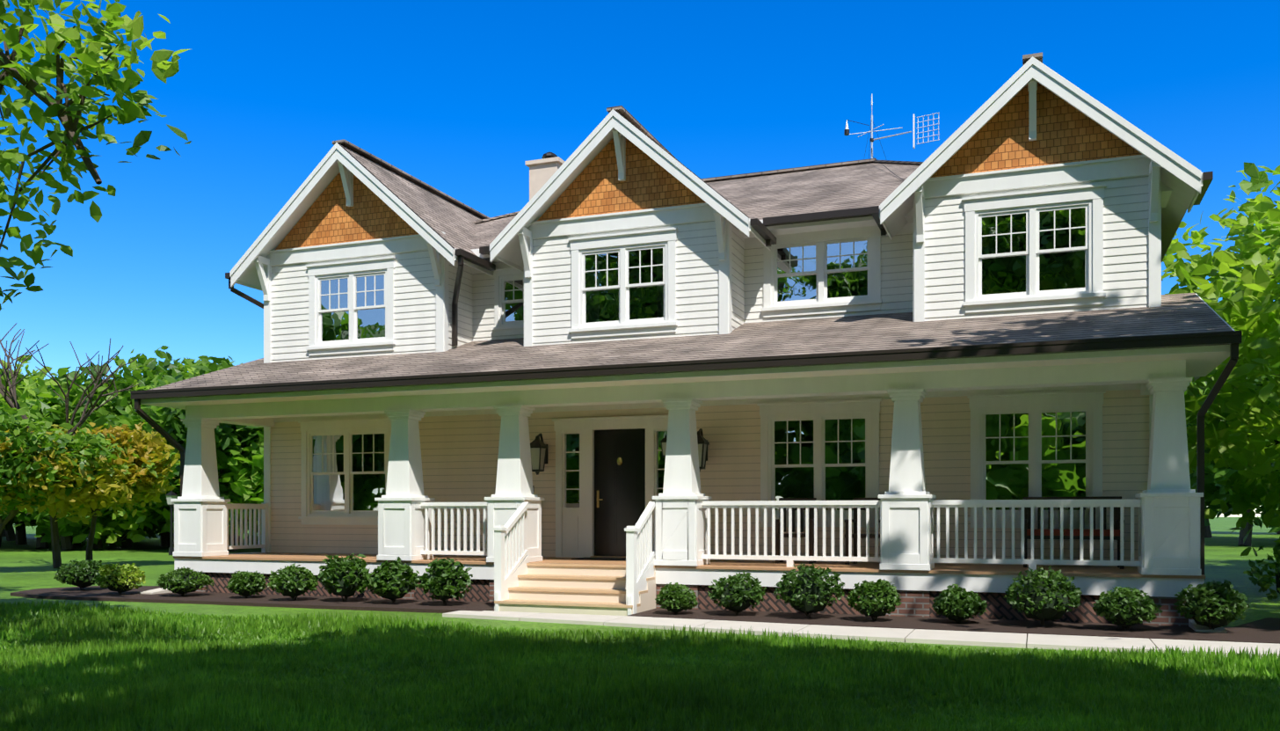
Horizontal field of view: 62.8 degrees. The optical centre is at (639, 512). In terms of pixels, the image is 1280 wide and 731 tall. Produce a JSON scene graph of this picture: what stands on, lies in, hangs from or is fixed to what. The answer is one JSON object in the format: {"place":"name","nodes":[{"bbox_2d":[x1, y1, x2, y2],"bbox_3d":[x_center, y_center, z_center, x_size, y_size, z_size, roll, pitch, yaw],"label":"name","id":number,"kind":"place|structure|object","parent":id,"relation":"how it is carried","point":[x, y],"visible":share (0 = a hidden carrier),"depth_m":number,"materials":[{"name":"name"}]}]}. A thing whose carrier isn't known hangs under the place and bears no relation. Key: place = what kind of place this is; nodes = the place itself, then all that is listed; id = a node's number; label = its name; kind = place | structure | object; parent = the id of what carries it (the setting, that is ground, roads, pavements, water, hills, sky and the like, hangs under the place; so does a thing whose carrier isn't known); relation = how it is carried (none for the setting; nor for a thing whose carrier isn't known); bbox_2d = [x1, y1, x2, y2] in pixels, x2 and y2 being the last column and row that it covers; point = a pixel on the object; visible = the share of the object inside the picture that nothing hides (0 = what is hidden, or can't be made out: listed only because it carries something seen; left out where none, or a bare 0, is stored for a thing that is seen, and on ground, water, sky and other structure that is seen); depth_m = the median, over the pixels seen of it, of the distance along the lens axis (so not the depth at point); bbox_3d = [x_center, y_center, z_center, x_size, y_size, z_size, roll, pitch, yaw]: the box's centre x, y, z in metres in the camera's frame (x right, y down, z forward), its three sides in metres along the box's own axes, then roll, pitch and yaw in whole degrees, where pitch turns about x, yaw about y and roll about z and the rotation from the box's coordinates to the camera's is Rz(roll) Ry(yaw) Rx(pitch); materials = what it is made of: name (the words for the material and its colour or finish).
{"place":"outdoors","nodes":[
{"label":"outdoors","id":0,"kind":"place"},
{"bbox_2d":[4,521,29,540],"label":"tree","id":1,"kind":"object","parent":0,"point":[10,534],"depth_m":51.34,"materials":[{"name":"green plant"}]},
{"bbox_2d":[13,519,36,544],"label":"tree","id":2,"kind":"object","parent":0,"point":[21,537],"depth_m":45.71,"materials":[{"name":"plant"}]},
{"bbox_2d":[0,0,191,310],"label":"tree","id":3,"kind":"object","parent":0,"point":[41,69],"depth_m":7.72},
{"bbox_2d":[136,521,174,544],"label":"tree","id":4,"kind":"object","parent":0,"point":[149,533],"depth_m":44.62,"materials":[{"name":"green plant"}]},
{"bbox_2d":[0,597,1279,730],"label":"lawn","id":5,"kind":"structure","parent":0,"point":[103,667],"depth_m":8.20,"materials":[{"name":"green plant"}]},
{"bbox_2d":[0,516,1279,730],"bbox_3d":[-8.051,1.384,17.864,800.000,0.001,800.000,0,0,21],"label":"ground","id":6,"kind":"structure","parent":0,"point":[28,566],"depth_m":22.77,"materials":[{"name":"green plant"}]},
{"bbox_2d":[0,354,90,546],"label":"tree","id":7,"kind":"object","parent":6,"relation":"on","point":[40,374],"depth_m":41.97,"materials":[{"name":"green plant"}]},
{"bbox_2d":[0,390,109,548],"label":"tree","id":8,"kind":"object","parent":6,"relation":"on","point":[18,528],"depth_m":40.49,"materials":[{"name":"green plant"}]},
{"bbox_2d":[0,400,121,534],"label":"tree","id":9,"kind":"object","parent":6,"relation":"on","point":[40,469],"depth_m":23.82,"materials":[{"name":"green plant"}]},
{"bbox_2d":[0,322,141,567],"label":"tree","id":10,"kind":"object","parent":6,"relation":"on","point":[10,392],"visible":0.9,"depth_m":25.87,"materials":[{"name":"brown plant"}]},
{"bbox_2d":[0,373,170,550],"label":"tree","id":11,"kind":"object","parent":6,"relation":"on","point":[41,399],"depth_m":37.94,"materials":[{"name":"green plant"}]},
{"bbox_2d":[27,360,166,547],"bbox_3d":[-20.270,-2.308,41.321,7.371,7.398,7.413,0,0,21],"label":"tree","id":12,"kind":"object","parent":6,"relation":"on","point":[127,381],"depth_m":39.63,"materials":[{"name":"green plant"}]},
{"bbox_2d":[29,404,174,549],"bbox_3d":[-20.709,-1.263,40.129,8.152,5.611,7.223,0,0,21],"label":"tree","id":13,"kind":"object","parent":6,"relation":"on","point":[134,534],"depth_m":38.71,"materials":[{"name":"green plant"}]},
{"bbox_2d":[26,421,180,566],"bbox_3d":[-13.511,-0.443,26.314,3.179,3.700,4.171,0,0,21],"label":"yellow tree","id":14,"kind":"object","parent":6,"relation":"on","point":[143,465],"depth_m":26.23,"materials":[{"name":"yellow plant"}]},
{"bbox_2d":[58,366,170,545],"bbox_3d":[-19.553,-2.174,43.008,8.354,7.159,10.054,0,0,21],"label":"tree","id":15,"kind":"object","parent":6,"relation":"on","point":[115,401],"depth_m":39.79,"materials":[{"name":"plant"}]},
{"bbox_2d":[116,349,219,383],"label":"tree","id":16,"kind":"object","parent":6,"relation":"on","point":[187,362],"depth_m":46.21,"materials":[{"name":"green plant"}]},
{"bbox_2d":[165,490,177,554],"bbox_3d":[-15.361,0.304,34.348,0.300,2.160,0.300,0,0,21],"label":"lamp post","id":17,"kind":"object","parent":6,"relation":"on","point":[170,494],"visible":0.85,"depth_m":34.31,"materials":[{"name":"black metal"}]},
{"bbox_2d":[111,345,242,541],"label":"tree","id":18,"kind":"object","parent":6,"relation":"on","point":[146,362],"depth_m":46.37,"materials":[{"name":"green plant"}]},
{"bbox_2d":[130,360,234,532],"bbox_3d":[-15.463,-2.241,40.083,8.078,7.353,8.467,0,0,21],"label":"tree","id":19,"kind":"object","parent":6,"relation":"on","point":[165,512],"visible":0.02,"depth_m":38.32,"materials":[{"name":"green plant"}]},
{"bbox_2d":[116,358,263,551],"bbox_3d":[-14.544,-1.863,37.044,8.472,6.616,8.189,0,0,21],"label":"tree","id":20,"kind":"object","parent":6,"relation":"on","point":[242,478],"depth_m":35.02,"materials":[{"name":"green plant"}]},
{"bbox_2d":[243,517,257,549],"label":"tree","id":21,"kind":"object","parent":6,"relation":"on","point":[252,535],"depth_m":40.19,"materials":[{"name":"green plant"}]},
{"bbox_2d":[492,501,655,615],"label":"porch stairs","id":22,"kind":"structure","parent":6,"relation":"on","point":[522,583],"depth_m":14.58,"materials":[{"name":"beige wood"}]},
{"bbox_2d":[10,585,1279,643],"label":"walkway","id":23,"kind":"structure","parent":6,"relation":"on","point":[1266,629],"depth_m":13.42,"materials":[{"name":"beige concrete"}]},
{"bbox_2d":[53,558,105,589],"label":"shrub","id":24,"kind":"object","parent":23,"relation":"on","point":[83,566],"depth_m":17.93,"materials":[{"name":"green plant"}]},
{"bbox_2d":[94,561,145,594],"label":"shrub","id":25,"kind":"object","parent":23,"relation":"on","point":[138,575],"depth_m":17.01,"materials":[{"name":"green plant"}]},
{"bbox_2d":[155,566,214,596],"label":"shrub","id":26,"kind":"object","parent":23,"relation":"on","point":[163,581],"depth_m":16.68,"materials":[{"name":"green plant"}]},
{"bbox_2d":[225,570,266,597],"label":"shrub","id":27,"kind":"object","parent":23,"relation":"on","point":[258,577],"depth_m":16.31,"materials":[{"name":"green plant"}]},
{"bbox_2d":[266,562,319,600],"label":"shrub","id":28,"kind":"object","parent":23,"relation":"on","point":[311,583],"depth_m":15.84,"materials":[{"name":"green plant"}]},
{"bbox_2d":[317,552,370,601],"bbox_3d":[-4.436,0.985,15.799,0.863,0.747,0.858,0,0,21],"label":"shrub","id":29,"kind":"object","parent":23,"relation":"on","point":[327,574],"depth_m":15.62,"materials":[{"name":"green plant"}]},
{"bbox_2d":[360,556,419,603],"bbox_3d":[-3.668,1.004,15.477,0.858,0.710,0.811,0,0,21],"label":"shrub","id":30,"kind":"object","parent":23,"relation":"on","point":[397,566],"depth_m":15.31,"materials":[{"name":"green plant"}]},
{"bbox_2d":[416,556,472,604],"bbox_3d":[-2.829,0.999,15.197,0.850,0.720,0.851,0,0,21],"label":"shrub","id":31,"kind":"object","parent":23,"relation":"on","point":[428,579],"depth_m":15.02,"materials":[{"name":"green plant"}]},
{"bbox_2d":[654,581,698,613],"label":"shrub","id":32,"kind":"object","parent":23,"relation":"on","point":[683,593],"depth_m":13.73,"materials":[{"name":"green plant"}]},
{"bbox_2d":[707,570,766,614],"bbox_3d":[1.248,1.060,13.709,0.784,0.599,0.828,0,0,21],"label":"shrub","id":33,"kind":"object","parent":23,"relation":"on","point":[737,578],"depth_m":13.56,"materials":[{"name":"green plant"}]},
{"bbox_2d":[773,562,844,618],"bbox_3d":[2.157,0.993,13.323,0.878,0.732,0.929,0,0,21],"label":"shrub","id":34,"kind":"object","parent":23,"relation":"on","point":[787,578],"depth_m":13.14,"materials":[{"name":"green plant"}]},
{"bbox_2d":[844,578,901,620],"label":"shrub","id":35,"kind":"object","parent":23,"relation":"on","point":[883,586],"depth_m":12.81,"materials":[{"name":"green plant"}]},
{"bbox_2d":[931,583,987,622],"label":"shrub","id":36,"kind":"object","parent":23,"relation":"on","point":[976,602],"depth_m":12.57,"materials":[{"name":"green plant"}]},
{"bbox_2d":[1003,565,1082,625],"bbox_3d":[4.728,0.991,12.301,0.857,0.738,0.904,0,0,21],"label":"shrub","id":37,"kind":"object","parent":23,"relation":"on","point":[1055,577],"depth_m":12.14,"materials":[{"name":"green plant"}]},
{"bbox_2d":[1092,585,1163,629],"bbox_3d":[5.554,1.097,11.945,0.732,0.525,0.706,0,0,21],"label":"shrub","id":38,"kind":"object","parent":23,"relation":"on","point":[1101,606],"depth_m":11.79,"materials":[{"name":"green plant"}]},
{"bbox_2d":[1172,579,1249,629],"bbox_3d":[6.405,1.054,11.779,0.753,0.612,0.786,0,0,21],"label":"shrub","id":39,"kind":"object","parent":23,"relation":"on","point":[1238,599],"depth_m":11.59,"materials":[{"name":"green plant"}]},
{"bbox_2d":[1243,541,1279,599],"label":"shrub","id":40,"kind":"object","parent":23,"relation":"on","point":[1266,579],"depth_m":12.26,"materials":[{"name":"green plant"}]},
{"bbox_2d":[170,377,1203,575],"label":"porch columns","id":41,"kind":"structure","parent":6,"relation":"on","point":[1169,525],"depth_m":14.63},
{"bbox_2d":[173,552,1205,625],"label":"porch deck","id":42,"kind":"structure","parent":6,"relation":"on","point":[919,591],"depth_m":14.03,"materials":[{"name":"wood"}]},
{"bbox_2d":[227,498,1140,571],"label":"porch railings","id":43,"kind":"object","parent":42,"relation":"on","point":[262,508],"visible":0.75,"depth_m":14.02,"materials":[{"name":"white wood"}]},
{"bbox_2d":[775,497,816,563],"bbox_3d":[2.288,0.257,15.369,0.550,0.955,0.500,0,0,15],"label":"porch chair","id":44,"kind":"object","parent":42,"relation":"on","point":[795,534],"visible":0.62,"depth_m":15.49,"materials":[{"name":"brown wood"}]},
{"bbox_2d":[844,497,879,564],"bbox_3d":[3.269,0.257,14.995,0.550,0.955,0.500,0,0,27],"label":"porch chair","id":45,"kind":"object","parent":42,"relation":"on","point":[854,534],"visible":0.38,"depth_m":15.16,"materials":[{"name":"brown wood"}]},
{"bbox_2d":[1023,495,1124,568],"bbox_3d":[5.827,0.257,14.127,1.250,0.955,0.500,0,0,21],"label":"porch bench","id":46,"kind":"object","parent":42,"relation":"on","point":[1066,532],"visible":0.54,"depth_m":14.11,"materials":[{"name":"white wood"}]},
{"bbox_2d":[442,610,1279,656],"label":"walkway","id":47,"kind":"structure","parent":6,"relation":"on","point":[1009,639],"depth_m":11.61,"materials":[{"name":"concrete"}]},
{"bbox_2d":[1161,161,1279,559],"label":"tree","id":48,"kind":"object","parent":6,"relation":"on","point":[1248,293],"visible":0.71,"depth_m":17.75,"materials":[{"name":"green plant"}]},
{"bbox_2d":[1184,361,1279,545],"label":"tree","id":49,"kind":"object","parent":6,"relation":"on","point":[1213,490],"depth_m":43.99,"materials":[{"name":"green plant"}]},
{"bbox_2d":[1223,502,1279,533],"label":"tree","id":50,"kind":"object","parent":6,"relation":"on","point":[1258,511],"depth_m":68.35,"materials":[{"name":"green plant"}]},
{"bbox_2d":[1259,378,1279,471],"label":"tree","id":51,"kind":"object","parent":6,"relation":"on","point":[1269,402],"visible":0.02,"depth_m":44.40,"materials":[{"name":"green plant"}]},
{"bbox_2d":[0,0,1279,516],"label":"sky","id":52,"kind":"structure","parent":0,"point":[457,96],"materials":[{"name":"blue"}]},
{"bbox_2d":[270,82,1149,566],"bbox_3d":[0.207,-2.877,17.279,14.950,7.222,1.012,0,0,21],"label":"house siding","id":53,"kind":"object","parent":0,"point":[459,457],"visible":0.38,"depth_m":16.49,"materials":[{"name":"white wood"}]},
{"bbox_2d":[140,56,1234,552],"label":"house trim","id":54,"kind":"structure","parent":53,"relation":"attached to","point":[1152,162],"depth_m":15.39,"materials":[{"name":"white wood"}]},
{"bbox_2d":[530,433,547,474],"bbox_3d":[-1.658,-0.969,17.231,0.270,0.687,0.394,0,0,21],"label":"lantern","id":55,"kind":"object","parent":54,"relation":"attached to","point":[539,452],"visible":0.92,"depth_m":17.11,"materials":[{"name":"black metal"}]},
{"bbox_2d":[532,414,668,559],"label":"front door","id":56,"kind":"structure","parent":54,"relation":"attached to","point":[618,488],"depth_m":17.07,"materials":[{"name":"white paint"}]},
{"bbox_2d":[660,433,667,457],"bbox_3d":[0.426,-1.052,16.521,0.160,0.407,0.232,0,0,21],"label":"lantern","id":57,"kind":"object","parent":56,"relation":"attached to","point":[663,440],"visible":0.4,"depth_m":16.45,"materials":[{"name":"black metal"}]},
{"bbox_2d":[140,350,1229,409],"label":"roof fascia","id":58,"kind":"structure","parent":54,"relation":"attached to","point":[1201,364],"depth_m":13.82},
{"bbox_2d":[130,171,1242,574],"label":"gutters","id":59,"kind":"object","parent":54,"relation":"attached to","point":[1232,338],"visible":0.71,"depth_m":14.00,"materials":[{"name":"brown metal"}]},
{"bbox_2d":[697,428,709,471],"bbox_3d":[0.931,-0.969,16.245,0.270,0.687,0.394,0,0,21],"label":"lantern","id":60,"kind":"object","parent":54,"relation":"attached to","point":[703,442],"visible":0.6,"depth_m":16.11,"materials":[{"name":"black metal"}]},
{"bbox_2d":[146,52,1233,390],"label":"house roof","id":61,"kind":"structure","parent":53,"relation":"on","point":[811,188],"depth_m":16.57,"materials":[{"name":"grey"}]},
{"bbox_2d":[525,152,565,200],"bbox_3d":[-1.889,-6.181,21.958,0.760,2.730,0.760,0,0,21],"label":"chimney","id":62,"kind":"object","parent":61,"relation":"on","point":[545,169],"visible":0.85,"depth_m":21.68,"materials":[{"name":"paint"}]},
{"bbox_2d":[843,93,939,181],"bbox_3d":[5.119,-6.663,18.878,1.662,3.469,5.051,0,0,-4],"label":"roof antenna","id":63,"kind":"object","parent":61,"relation":"on","point":[847,133],"visible":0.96,"depth_m":20.84,"materials":[{"name":"metal"}]},
{"bbox_2d":[298,182,1106,528],"bbox_3d":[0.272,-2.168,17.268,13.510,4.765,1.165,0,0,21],"label":"house windows","id":64,"kind":"structure","parent":53,"relation":"in","point":[1031,204],"depth_m":16.05,"materials":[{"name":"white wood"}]},
{"bbox_2d":[1192,382,1259,537],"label":"tree","id":65,"kind":"object","parent":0,"point":[1207,532],"depth_m":58.51,"materials":[{"name":"green plant"}]}
]}

